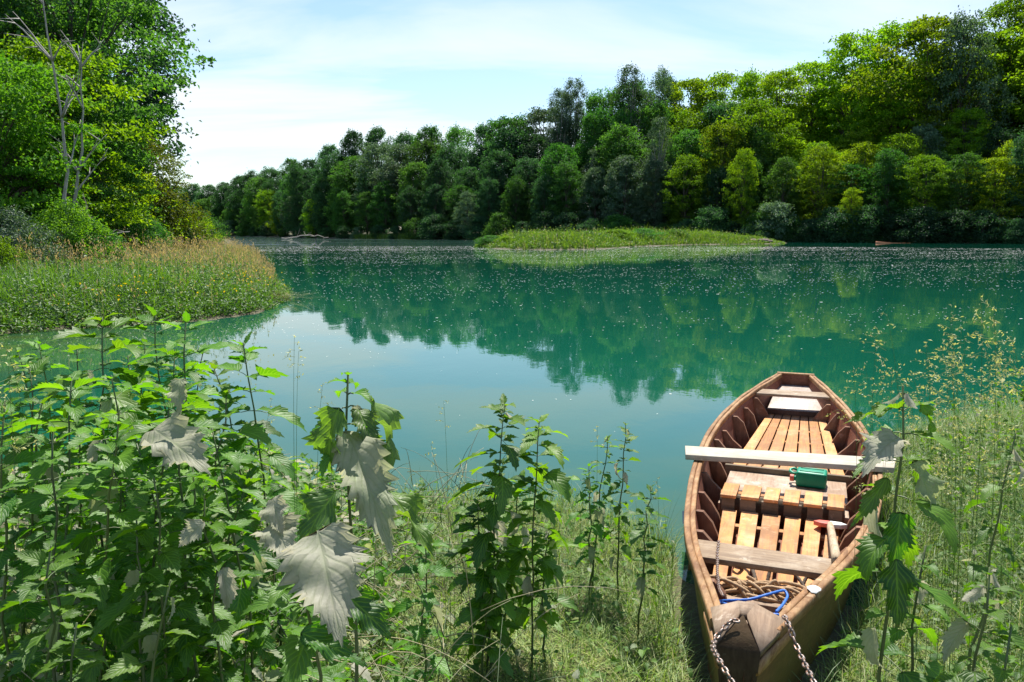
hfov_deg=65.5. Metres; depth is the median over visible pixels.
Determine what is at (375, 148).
locust tree
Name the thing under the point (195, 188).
broadleaf tree
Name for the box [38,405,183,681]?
nettle
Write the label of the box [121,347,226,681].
nettle
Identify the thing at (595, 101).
broadleaf tree
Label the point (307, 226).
locust tree
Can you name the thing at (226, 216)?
broadleaf tree
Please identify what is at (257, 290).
flattened straw
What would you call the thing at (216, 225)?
shrub
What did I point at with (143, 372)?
nettle
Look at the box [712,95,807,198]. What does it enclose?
locust tree
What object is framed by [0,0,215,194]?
broadleaf tree
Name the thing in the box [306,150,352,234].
broadleaf tree
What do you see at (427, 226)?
willow shrub
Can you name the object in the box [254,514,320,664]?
nettle
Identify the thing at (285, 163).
broadleaf tree
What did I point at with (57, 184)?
dead branch
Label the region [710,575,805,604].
rope coil
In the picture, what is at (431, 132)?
broadleaf tree
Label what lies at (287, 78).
sky
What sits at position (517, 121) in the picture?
locust tree
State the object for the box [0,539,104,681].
nettle
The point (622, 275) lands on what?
seed fluff
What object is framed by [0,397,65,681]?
nettle
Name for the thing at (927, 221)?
willow shrub
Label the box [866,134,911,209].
locust tree
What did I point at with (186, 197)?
broadleaf tree
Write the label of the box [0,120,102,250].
maple tree
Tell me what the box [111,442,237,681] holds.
nettle
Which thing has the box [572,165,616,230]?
broadleaf tree
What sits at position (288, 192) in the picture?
broadleaf tree
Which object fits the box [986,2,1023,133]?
locust tree
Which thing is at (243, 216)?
broadleaf tree
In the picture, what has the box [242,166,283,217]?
broadleaf tree
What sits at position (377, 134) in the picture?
broadleaf tree
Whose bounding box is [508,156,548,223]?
broadleaf tree
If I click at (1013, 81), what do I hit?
broadleaf tree
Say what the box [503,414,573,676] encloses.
nettle
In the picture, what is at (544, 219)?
willow shrub
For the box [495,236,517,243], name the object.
shrub
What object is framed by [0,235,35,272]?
shrub
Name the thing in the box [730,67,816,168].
locust tree
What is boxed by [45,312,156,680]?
nettle
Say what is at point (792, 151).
locust tree
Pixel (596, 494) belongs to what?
nettle
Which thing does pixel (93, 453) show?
nettle
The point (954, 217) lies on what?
willow shrub
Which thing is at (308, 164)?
broadleaf tree
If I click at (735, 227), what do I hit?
willow shrub
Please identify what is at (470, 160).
broadleaf tree
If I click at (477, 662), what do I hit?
creeping weeds
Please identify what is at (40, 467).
nettle
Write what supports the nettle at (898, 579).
on the ground at (690, 603)
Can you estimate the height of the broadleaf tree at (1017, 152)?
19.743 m
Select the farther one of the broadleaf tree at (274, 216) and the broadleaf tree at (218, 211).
the broadleaf tree at (218, 211)
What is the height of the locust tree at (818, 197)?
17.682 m
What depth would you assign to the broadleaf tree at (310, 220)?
243.32 m
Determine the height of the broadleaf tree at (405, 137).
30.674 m
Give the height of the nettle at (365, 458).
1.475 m
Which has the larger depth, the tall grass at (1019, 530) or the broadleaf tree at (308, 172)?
the broadleaf tree at (308, 172)
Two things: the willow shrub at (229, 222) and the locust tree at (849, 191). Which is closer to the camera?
the locust tree at (849, 191)
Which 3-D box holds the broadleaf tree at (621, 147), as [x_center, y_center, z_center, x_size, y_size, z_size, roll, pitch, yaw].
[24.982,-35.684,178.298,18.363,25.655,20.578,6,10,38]
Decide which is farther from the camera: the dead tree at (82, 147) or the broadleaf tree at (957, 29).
the broadleaf tree at (957, 29)
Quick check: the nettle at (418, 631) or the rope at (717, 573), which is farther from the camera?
the rope at (717, 573)
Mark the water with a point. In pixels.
(680, 366)
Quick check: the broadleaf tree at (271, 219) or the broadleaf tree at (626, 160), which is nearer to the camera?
the broadleaf tree at (626, 160)
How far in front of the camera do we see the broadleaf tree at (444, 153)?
209.05 m
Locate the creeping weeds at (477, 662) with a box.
[0,457,1023,681]
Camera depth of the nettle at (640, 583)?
3.44 m
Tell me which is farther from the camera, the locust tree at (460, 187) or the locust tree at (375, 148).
the locust tree at (375, 148)
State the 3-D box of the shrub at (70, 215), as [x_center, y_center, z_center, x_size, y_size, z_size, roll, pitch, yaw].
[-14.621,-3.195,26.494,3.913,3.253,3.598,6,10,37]
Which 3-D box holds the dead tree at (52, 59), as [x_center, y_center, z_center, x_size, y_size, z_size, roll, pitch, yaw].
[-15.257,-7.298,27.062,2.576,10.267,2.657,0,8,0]
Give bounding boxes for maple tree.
[0,0,143,190]
[0,32,179,252]
[0,48,127,252]
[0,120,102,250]
[12,119,174,252]
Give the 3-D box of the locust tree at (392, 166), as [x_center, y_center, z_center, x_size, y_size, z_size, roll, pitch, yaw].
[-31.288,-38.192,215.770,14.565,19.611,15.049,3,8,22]
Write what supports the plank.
on the rowing boat at (759, 519)
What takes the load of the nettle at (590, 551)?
on the ground at (690, 603)
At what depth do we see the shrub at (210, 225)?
51.63 m
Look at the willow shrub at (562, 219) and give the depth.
168.25 m
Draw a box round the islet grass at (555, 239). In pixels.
[474,220,784,249]
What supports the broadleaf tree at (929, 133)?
on the ground at (690, 603)
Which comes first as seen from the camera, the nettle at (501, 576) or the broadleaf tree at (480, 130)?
the nettle at (501, 576)
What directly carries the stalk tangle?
on the ground at (690, 603)
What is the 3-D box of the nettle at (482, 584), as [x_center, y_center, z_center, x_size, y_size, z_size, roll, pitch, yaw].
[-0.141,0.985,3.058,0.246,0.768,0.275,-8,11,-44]
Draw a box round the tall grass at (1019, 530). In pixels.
[881,393,1023,681]
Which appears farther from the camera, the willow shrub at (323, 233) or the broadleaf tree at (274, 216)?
the broadleaf tree at (274, 216)
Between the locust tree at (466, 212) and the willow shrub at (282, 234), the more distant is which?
the willow shrub at (282, 234)
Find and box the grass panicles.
[0,295,1023,528]
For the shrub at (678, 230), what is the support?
on the ground at (690, 603)
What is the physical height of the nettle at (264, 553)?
1.035 m
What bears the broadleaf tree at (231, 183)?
on the ground at (690, 603)
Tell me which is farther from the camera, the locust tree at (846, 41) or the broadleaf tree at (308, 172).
the broadleaf tree at (308, 172)
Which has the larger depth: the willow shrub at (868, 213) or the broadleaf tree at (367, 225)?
the broadleaf tree at (367, 225)
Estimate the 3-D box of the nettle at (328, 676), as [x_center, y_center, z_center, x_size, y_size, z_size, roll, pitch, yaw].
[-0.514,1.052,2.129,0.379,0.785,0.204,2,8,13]
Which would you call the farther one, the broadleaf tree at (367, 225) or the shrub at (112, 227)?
the broadleaf tree at (367, 225)
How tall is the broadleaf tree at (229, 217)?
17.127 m
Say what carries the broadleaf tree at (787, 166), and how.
on the ground at (690, 603)
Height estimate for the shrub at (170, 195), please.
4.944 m
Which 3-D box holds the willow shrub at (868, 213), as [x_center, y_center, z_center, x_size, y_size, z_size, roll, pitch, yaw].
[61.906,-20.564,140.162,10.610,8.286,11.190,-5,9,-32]
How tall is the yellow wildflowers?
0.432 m
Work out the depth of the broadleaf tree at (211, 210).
354.77 m
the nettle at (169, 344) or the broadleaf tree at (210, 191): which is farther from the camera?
the broadleaf tree at (210, 191)
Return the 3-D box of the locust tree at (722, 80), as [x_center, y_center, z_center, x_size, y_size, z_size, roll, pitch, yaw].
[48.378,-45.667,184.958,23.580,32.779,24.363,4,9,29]
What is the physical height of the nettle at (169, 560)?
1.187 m
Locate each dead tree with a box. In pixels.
[0,0,83,242]
[46,31,108,211]
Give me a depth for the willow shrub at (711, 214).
151.27 m
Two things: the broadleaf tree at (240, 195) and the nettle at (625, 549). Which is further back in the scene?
the broadleaf tree at (240, 195)
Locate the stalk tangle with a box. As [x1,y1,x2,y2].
[1,416,636,681]
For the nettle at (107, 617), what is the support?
on the ground at (690, 603)
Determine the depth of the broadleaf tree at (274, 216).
290.38 m
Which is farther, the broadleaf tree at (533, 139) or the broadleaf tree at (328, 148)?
the broadleaf tree at (328, 148)
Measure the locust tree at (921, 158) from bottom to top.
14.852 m
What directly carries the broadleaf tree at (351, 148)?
on the ground at (690, 603)
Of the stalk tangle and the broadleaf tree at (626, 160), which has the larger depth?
the broadleaf tree at (626, 160)
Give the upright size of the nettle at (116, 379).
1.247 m
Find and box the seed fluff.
[137,246,1022,399]
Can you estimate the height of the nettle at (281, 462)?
1.420 m
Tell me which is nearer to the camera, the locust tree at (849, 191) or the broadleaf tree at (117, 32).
the broadleaf tree at (117, 32)
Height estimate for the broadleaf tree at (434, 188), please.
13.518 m
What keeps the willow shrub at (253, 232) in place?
on the ground at (690, 603)
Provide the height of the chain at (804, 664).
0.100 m
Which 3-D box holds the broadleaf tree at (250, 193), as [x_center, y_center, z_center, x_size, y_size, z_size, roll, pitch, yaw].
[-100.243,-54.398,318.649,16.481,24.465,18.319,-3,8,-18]
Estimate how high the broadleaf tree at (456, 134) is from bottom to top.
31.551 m
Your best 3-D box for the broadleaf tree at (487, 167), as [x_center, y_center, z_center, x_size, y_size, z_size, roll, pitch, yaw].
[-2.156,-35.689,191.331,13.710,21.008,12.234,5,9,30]
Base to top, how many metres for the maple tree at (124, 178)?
6.358 m
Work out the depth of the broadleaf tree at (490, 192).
185.13 m
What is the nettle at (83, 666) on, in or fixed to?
on the ground at (690, 603)
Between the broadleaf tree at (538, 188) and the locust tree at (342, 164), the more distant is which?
the locust tree at (342, 164)
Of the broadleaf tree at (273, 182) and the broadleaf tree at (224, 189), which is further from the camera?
the broadleaf tree at (224, 189)
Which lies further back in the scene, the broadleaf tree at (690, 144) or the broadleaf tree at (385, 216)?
the broadleaf tree at (385, 216)
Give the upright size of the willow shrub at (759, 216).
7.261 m
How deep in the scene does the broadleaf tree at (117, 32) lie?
39.13 m
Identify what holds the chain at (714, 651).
on the rowing boat at (759, 519)
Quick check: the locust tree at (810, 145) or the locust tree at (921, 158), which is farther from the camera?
the locust tree at (810, 145)
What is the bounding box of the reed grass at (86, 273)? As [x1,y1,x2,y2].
[0,240,280,331]
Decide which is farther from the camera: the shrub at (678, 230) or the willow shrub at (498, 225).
the willow shrub at (498, 225)
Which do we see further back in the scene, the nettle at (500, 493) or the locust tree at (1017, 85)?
the locust tree at (1017, 85)
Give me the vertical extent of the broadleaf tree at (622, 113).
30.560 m
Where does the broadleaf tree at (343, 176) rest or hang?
on the ground at (690, 603)
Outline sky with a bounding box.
[108,0,1023,231]
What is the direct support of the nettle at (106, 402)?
on the ground at (690, 603)
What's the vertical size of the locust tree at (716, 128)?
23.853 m
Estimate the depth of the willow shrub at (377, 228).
208.83 m
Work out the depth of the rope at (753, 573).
3.98 m
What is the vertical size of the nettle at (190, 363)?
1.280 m
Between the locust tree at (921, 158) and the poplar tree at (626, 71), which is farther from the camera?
the poplar tree at (626, 71)
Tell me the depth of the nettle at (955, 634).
1.43 m
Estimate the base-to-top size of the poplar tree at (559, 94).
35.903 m
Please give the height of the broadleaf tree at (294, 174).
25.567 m
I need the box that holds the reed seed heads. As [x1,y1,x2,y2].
[13,224,277,316]
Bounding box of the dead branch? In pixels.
[0,145,92,224]
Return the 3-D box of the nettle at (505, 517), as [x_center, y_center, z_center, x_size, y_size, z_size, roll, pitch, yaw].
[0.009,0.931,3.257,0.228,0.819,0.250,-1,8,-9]
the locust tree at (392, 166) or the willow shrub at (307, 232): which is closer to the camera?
the locust tree at (392, 166)
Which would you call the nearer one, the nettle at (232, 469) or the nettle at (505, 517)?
the nettle at (232, 469)
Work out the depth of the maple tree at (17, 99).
27.82 m
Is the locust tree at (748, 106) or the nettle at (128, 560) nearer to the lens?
the nettle at (128, 560)
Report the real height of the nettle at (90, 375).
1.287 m
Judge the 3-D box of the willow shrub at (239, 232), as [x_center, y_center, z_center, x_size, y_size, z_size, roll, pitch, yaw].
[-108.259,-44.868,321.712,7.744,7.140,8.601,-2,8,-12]
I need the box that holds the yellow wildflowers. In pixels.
[68,265,281,303]
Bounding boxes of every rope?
[719,589,788,615]
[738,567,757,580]
[766,572,815,586]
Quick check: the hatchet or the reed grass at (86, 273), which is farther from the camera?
the reed grass at (86, 273)
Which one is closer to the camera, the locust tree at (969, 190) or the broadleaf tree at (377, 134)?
the locust tree at (969, 190)
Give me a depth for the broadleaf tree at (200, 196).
377.02 m
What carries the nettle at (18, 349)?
on the ground at (690, 603)
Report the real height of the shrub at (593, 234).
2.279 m
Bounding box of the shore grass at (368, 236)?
[352,232,410,238]
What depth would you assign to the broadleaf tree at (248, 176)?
333.03 m
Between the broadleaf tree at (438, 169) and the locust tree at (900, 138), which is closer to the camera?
the locust tree at (900, 138)
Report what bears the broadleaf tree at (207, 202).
on the ground at (690, 603)
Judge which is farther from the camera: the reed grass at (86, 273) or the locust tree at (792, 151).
the locust tree at (792, 151)
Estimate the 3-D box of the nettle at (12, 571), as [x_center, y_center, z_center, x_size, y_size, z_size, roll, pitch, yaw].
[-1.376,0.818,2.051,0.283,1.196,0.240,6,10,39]
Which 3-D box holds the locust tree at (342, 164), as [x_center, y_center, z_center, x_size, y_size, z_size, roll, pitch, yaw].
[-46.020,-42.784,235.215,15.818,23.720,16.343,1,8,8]
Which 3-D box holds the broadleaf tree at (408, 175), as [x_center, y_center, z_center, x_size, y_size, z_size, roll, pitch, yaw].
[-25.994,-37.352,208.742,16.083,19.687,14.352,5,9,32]
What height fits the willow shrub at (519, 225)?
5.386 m
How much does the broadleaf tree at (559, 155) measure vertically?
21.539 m
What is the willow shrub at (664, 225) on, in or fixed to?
on the ground at (690, 603)
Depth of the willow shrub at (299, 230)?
262.31 m
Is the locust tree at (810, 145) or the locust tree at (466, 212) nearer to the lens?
the locust tree at (810, 145)
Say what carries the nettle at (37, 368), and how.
on the ground at (690, 603)
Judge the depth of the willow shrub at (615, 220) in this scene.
163.18 m
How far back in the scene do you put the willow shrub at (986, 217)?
129.30 m
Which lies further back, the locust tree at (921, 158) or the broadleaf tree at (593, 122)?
the broadleaf tree at (593, 122)
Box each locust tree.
[275,196,300,235]
[301,198,319,236]
[327,155,375,225]
[344,141,399,218]
[367,163,419,226]
[368,143,421,218]
[442,184,478,235]
[452,191,477,234]
[475,113,549,216]
[504,104,559,206]
[654,77,725,191]
[658,153,710,227]
[672,69,769,162]
[690,119,759,218]
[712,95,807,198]
[719,148,759,226]
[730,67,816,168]
[752,60,852,161]
[759,135,812,207]
[761,166,824,225]
[785,141,838,213]
[792,143,856,222]
[799,98,857,160]
[799,150,856,229]
[805,25,903,174]
[825,163,876,227]
[828,141,892,235]
[832,129,877,187]
[832,187,863,241]
[836,17,949,159]
[838,12,1001,161]
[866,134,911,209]
[867,132,934,231]
[893,76,923,135]
[893,154,956,230]
[924,151,998,238]
[928,107,994,203]
[942,164,999,230]
[951,0,1023,147]
[957,157,1023,230]
[964,72,1012,141]
[981,22,1023,145]
[984,139,1023,227]
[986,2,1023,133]
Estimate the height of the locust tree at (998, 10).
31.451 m
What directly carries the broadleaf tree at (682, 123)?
on the ground at (690, 603)
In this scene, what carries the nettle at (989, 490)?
on the ground at (690, 603)
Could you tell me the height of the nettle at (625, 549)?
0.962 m
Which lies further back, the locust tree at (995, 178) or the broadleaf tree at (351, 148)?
the broadleaf tree at (351, 148)
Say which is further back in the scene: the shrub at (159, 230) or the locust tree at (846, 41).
the locust tree at (846, 41)
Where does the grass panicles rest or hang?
attached to the panicle stalks
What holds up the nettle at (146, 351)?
on the ground at (690, 603)
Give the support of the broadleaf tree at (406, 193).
on the ground at (690, 603)
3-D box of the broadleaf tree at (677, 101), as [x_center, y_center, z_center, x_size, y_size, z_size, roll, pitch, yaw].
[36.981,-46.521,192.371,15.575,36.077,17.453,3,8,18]
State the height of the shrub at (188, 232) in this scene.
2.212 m
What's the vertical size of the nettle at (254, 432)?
1.257 m
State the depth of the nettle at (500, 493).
2.96 m
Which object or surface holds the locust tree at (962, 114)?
on the ground at (690, 603)
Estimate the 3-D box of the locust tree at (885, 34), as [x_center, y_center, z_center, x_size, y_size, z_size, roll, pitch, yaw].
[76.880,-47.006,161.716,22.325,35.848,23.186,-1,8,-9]
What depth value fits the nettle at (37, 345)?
2.95 m
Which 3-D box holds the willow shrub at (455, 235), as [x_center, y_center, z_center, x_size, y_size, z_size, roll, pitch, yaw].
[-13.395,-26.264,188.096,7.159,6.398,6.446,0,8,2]
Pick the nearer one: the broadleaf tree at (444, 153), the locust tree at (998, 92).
the locust tree at (998, 92)
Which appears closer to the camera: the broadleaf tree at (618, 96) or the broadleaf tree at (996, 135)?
the broadleaf tree at (996, 135)
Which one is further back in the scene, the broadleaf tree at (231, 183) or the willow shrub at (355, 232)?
the broadleaf tree at (231, 183)
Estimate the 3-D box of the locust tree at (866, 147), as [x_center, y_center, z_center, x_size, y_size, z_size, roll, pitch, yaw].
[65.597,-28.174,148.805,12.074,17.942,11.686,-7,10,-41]
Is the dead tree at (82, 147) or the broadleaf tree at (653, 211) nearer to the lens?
the dead tree at (82, 147)
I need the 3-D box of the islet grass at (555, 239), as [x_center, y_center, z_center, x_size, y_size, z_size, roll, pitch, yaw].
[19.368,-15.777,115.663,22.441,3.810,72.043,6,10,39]
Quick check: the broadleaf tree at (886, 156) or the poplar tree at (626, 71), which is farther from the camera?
the poplar tree at (626, 71)
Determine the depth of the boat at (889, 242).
132.89 m
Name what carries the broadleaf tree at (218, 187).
on the ground at (690, 603)
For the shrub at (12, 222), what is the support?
on the ground at (690, 603)
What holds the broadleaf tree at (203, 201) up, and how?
on the ground at (690, 603)
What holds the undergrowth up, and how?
on the ground at (690, 603)
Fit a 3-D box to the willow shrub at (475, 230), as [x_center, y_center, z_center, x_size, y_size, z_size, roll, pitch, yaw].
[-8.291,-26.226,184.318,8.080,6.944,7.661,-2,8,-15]
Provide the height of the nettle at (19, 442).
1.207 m
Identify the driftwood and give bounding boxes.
[281,233,328,238]
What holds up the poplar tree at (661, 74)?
on the ground at (690, 603)
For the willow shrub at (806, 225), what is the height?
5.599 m
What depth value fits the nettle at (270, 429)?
2.86 m
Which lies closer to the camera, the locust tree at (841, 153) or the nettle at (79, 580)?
the nettle at (79, 580)
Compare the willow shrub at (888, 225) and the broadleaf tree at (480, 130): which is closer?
the willow shrub at (888, 225)
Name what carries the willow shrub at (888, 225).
on the ground at (690, 603)
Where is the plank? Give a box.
[685,446,895,472]
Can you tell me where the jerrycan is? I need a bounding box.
[789,467,827,488]
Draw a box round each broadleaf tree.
[0,0,161,187]
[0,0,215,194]
[14,0,135,115]
[54,0,201,198]
[96,128,193,234]
[175,189,199,211]
[180,183,201,204]
[190,193,212,208]
[194,184,220,211]
[194,198,211,213]
[203,196,221,211]
[207,208,221,220]
[209,203,225,222]
[210,182,228,216]
[214,184,234,221]
[218,208,235,232]
[221,174,254,207]
[221,195,244,231]
[224,188,250,229]
[226,169,268,223]
[235,211,252,232]
[239,195,259,230]
[240,174,271,229]
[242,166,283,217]
[251,203,268,235]
[253,189,276,233]
[256,177,281,220]
[266,199,284,235]
[271,189,289,232]
[274,164,310,234]
[277,157,297,231]
[277,170,297,225]
[287,158,320,208]
[289,178,314,229]
[296,167,318,218]
[298,203,312,231]
[299,175,332,232]
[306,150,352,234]
[309,191,337,235]
[314,143,344,233]
[319,168,359,230]
[331,190,356,234]
[335,128,372,231]
[348,191,378,233]
[352,168,386,228]
[356,124,393,228]
[365,180,403,233]
[385,128,424,192]
[386,137,447,216]
[388,161,437,229]
[396,185,423,233]
[411,124,449,216]
[418,157,457,234]
[418,183,451,234]
[420,139,470,209]
[443,121,476,191]
[449,166,486,217]
[460,145,494,216]
[461,117,506,193]
[465,125,538,229]
[472,177,506,231]
[476,149,522,222]
[500,175,533,232]
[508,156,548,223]
[509,131,554,218]
[528,173,564,230]
[530,142,586,227]
[542,158,594,229]
[571,86,626,220]
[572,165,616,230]
[573,105,620,223]
[585,121,657,226]
[599,154,654,229]
[600,79,654,210]
[603,105,651,213]
[631,96,676,224]
[632,159,682,229]
[639,73,685,128]
[642,105,715,216]
[661,127,718,229]
[681,97,751,214]
[698,165,740,224]
[716,123,782,222]
[722,158,774,222]
[729,64,785,165]
[756,156,803,231]
[853,147,919,232]
[891,123,959,208]
[901,149,958,228]
[919,5,1019,180]
[963,125,1021,206]
[997,125,1023,229]
[1009,69,1023,138]
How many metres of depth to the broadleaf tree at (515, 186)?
181.02 m
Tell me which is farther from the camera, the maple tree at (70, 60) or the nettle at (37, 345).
the maple tree at (70, 60)
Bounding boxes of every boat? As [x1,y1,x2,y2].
[684,372,882,681]
[875,241,912,242]
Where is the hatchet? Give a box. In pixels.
[814,520,846,562]
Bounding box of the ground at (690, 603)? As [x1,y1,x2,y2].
[0,153,1023,681]
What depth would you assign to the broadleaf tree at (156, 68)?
52.85 m
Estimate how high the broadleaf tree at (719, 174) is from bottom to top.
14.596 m
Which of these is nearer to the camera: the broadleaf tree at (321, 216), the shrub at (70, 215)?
the shrub at (70, 215)
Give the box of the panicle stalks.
[0,297,1023,681]
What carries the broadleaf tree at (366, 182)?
on the ground at (690, 603)
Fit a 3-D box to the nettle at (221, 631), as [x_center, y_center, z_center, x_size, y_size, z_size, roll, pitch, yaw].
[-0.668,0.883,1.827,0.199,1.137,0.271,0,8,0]
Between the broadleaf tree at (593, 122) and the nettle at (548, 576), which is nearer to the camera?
the nettle at (548, 576)
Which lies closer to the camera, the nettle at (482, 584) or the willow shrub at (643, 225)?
the nettle at (482, 584)
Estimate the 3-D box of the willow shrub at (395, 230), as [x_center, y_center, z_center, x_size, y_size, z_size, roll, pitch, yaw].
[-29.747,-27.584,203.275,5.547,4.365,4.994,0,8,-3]
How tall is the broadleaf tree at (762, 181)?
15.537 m
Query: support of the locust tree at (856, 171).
on the ground at (690, 603)
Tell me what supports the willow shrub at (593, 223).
on the ground at (690, 603)
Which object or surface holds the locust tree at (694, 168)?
on the ground at (690, 603)
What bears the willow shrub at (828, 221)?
on the ground at (690, 603)
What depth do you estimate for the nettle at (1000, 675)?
1.38 m
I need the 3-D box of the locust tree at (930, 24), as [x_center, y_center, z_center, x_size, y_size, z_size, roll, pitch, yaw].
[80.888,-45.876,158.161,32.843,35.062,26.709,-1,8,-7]
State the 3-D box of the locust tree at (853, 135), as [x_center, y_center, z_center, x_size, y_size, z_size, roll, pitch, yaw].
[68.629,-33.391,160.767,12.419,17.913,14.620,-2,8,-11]
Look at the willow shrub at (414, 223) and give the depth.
196.60 m
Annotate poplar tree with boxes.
[540,87,580,175]
[552,90,585,146]
[552,116,583,200]
[557,75,596,198]
[581,149,605,220]
[604,61,655,201]
[635,64,677,192]
[637,115,677,222]
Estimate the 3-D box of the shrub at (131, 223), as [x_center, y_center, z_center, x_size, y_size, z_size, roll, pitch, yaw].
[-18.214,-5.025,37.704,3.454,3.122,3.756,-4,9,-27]
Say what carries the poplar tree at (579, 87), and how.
on the ground at (690, 603)
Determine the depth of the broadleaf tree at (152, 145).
43.32 m
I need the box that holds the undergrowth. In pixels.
[0,438,469,681]
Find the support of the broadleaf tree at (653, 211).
on the ground at (690, 603)
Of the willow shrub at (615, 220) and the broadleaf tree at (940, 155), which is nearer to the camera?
the broadleaf tree at (940, 155)
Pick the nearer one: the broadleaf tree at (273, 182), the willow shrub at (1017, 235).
the willow shrub at (1017, 235)
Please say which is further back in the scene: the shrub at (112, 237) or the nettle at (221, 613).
the shrub at (112, 237)
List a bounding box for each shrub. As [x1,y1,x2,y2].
[0,203,77,270]
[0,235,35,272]
[19,195,129,267]
[56,216,132,265]
[89,163,200,245]
[97,221,134,249]
[106,203,163,251]
[119,181,220,250]
[124,214,174,253]
[171,227,208,249]
[185,205,228,247]
[197,211,235,243]
[219,220,236,235]
[234,222,251,235]
[246,226,259,236]
[258,220,275,236]
[276,227,289,236]
[292,225,305,236]
[303,224,321,237]
[316,227,333,237]
[334,225,353,238]
[349,227,365,238]
[369,224,385,238]
[384,225,403,238]
[400,217,423,238]
[414,212,452,239]
[440,218,464,239]
[460,214,489,239]
[473,235,500,246]
[480,212,518,236]
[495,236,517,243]
[511,221,535,233]
[526,208,558,233]
[549,208,584,233]
[576,218,603,231]
[578,230,608,237]
[599,214,636,231]
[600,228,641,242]
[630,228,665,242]
[631,223,646,230]
[654,222,669,231]
[666,229,691,238]
[671,218,697,231]
[689,202,737,233]
[722,221,744,235]
[736,197,801,241]
[740,210,784,239]
[772,215,803,241]
[793,218,827,241]
[806,205,871,242]
[830,203,893,242]
[872,213,913,242]
[884,205,953,242]
[915,207,985,242]
[956,206,1007,243]
[995,218,1023,243]
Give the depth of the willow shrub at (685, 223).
155.75 m
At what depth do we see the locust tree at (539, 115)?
197.63 m
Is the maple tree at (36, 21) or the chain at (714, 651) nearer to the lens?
the chain at (714, 651)
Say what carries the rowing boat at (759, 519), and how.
on the water
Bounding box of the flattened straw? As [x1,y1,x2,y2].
[4,288,311,303]
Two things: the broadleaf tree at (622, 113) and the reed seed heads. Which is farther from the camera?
the broadleaf tree at (622, 113)
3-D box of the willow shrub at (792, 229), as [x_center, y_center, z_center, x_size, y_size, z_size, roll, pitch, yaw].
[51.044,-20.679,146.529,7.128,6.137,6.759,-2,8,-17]
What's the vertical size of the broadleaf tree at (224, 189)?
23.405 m
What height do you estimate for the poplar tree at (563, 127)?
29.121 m
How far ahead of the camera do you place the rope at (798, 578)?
3.89 m
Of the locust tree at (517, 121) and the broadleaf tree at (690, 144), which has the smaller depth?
the broadleaf tree at (690, 144)
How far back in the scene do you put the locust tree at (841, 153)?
152.91 m
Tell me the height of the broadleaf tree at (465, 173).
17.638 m
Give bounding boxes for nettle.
[0,347,65,578]
[0,356,87,681]
[0,370,143,681]
[0,395,86,681]
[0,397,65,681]
[0,422,111,681]
[0,464,26,679]
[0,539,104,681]
[15,336,85,576]
[32,622,108,681]
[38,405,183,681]
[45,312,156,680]
[50,343,100,642]
[71,373,161,681]
[71,417,181,680]
[90,519,196,681]
[97,354,169,538]
[98,335,179,610]
[100,577,196,681]
[105,473,213,680]
[106,304,215,602]
[109,383,220,681]
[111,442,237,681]
[116,378,252,681]
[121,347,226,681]
[123,311,241,662]
[145,463,241,681]
[156,484,263,681]
[163,344,220,512]
[164,389,272,673]
[177,465,290,676]
[179,494,391,681]
[193,428,278,681]
[195,360,283,643]
[201,441,268,653]
[209,330,306,668]
[251,588,354,681]
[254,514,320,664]
[296,371,435,681]
[389,523,456,681]
[441,499,514,680]
[443,394,547,680]
[449,537,532,681]
[495,469,541,650]
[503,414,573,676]
[511,520,580,671]
[564,463,609,601]
[586,435,619,587]
[602,422,642,598]
[617,484,671,642]
[816,385,976,681]
[878,544,950,681]
[932,567,1023,681]
[952,426,1023,673]
[983,624,1023,681]
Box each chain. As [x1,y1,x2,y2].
[710,618,739,681]
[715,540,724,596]
[781,615,816,681]
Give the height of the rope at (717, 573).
0.191 m
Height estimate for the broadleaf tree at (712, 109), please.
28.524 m
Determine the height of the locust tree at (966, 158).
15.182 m
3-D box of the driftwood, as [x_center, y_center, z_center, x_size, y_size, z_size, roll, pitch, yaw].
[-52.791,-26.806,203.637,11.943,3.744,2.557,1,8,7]
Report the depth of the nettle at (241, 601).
2.07 m
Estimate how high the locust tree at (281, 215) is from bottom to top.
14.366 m
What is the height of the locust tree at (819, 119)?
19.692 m
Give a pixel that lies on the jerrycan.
(810, 477)
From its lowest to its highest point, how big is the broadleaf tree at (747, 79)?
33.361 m
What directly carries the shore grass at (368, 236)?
on the ground at (690, 603)
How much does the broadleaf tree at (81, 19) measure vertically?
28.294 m
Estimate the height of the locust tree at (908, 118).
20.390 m
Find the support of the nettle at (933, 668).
on the ground at (690, 603)
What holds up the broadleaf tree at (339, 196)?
on the ground at (690, 603)
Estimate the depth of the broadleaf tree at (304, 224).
256.77 m
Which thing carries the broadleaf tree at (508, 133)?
on the ground at (690, 603)
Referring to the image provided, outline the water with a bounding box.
[0,236,1023,606]
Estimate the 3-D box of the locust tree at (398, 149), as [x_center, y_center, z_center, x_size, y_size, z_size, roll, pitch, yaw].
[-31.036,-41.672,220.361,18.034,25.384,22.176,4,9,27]
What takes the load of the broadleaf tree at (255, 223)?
on the ground at (690, 603)

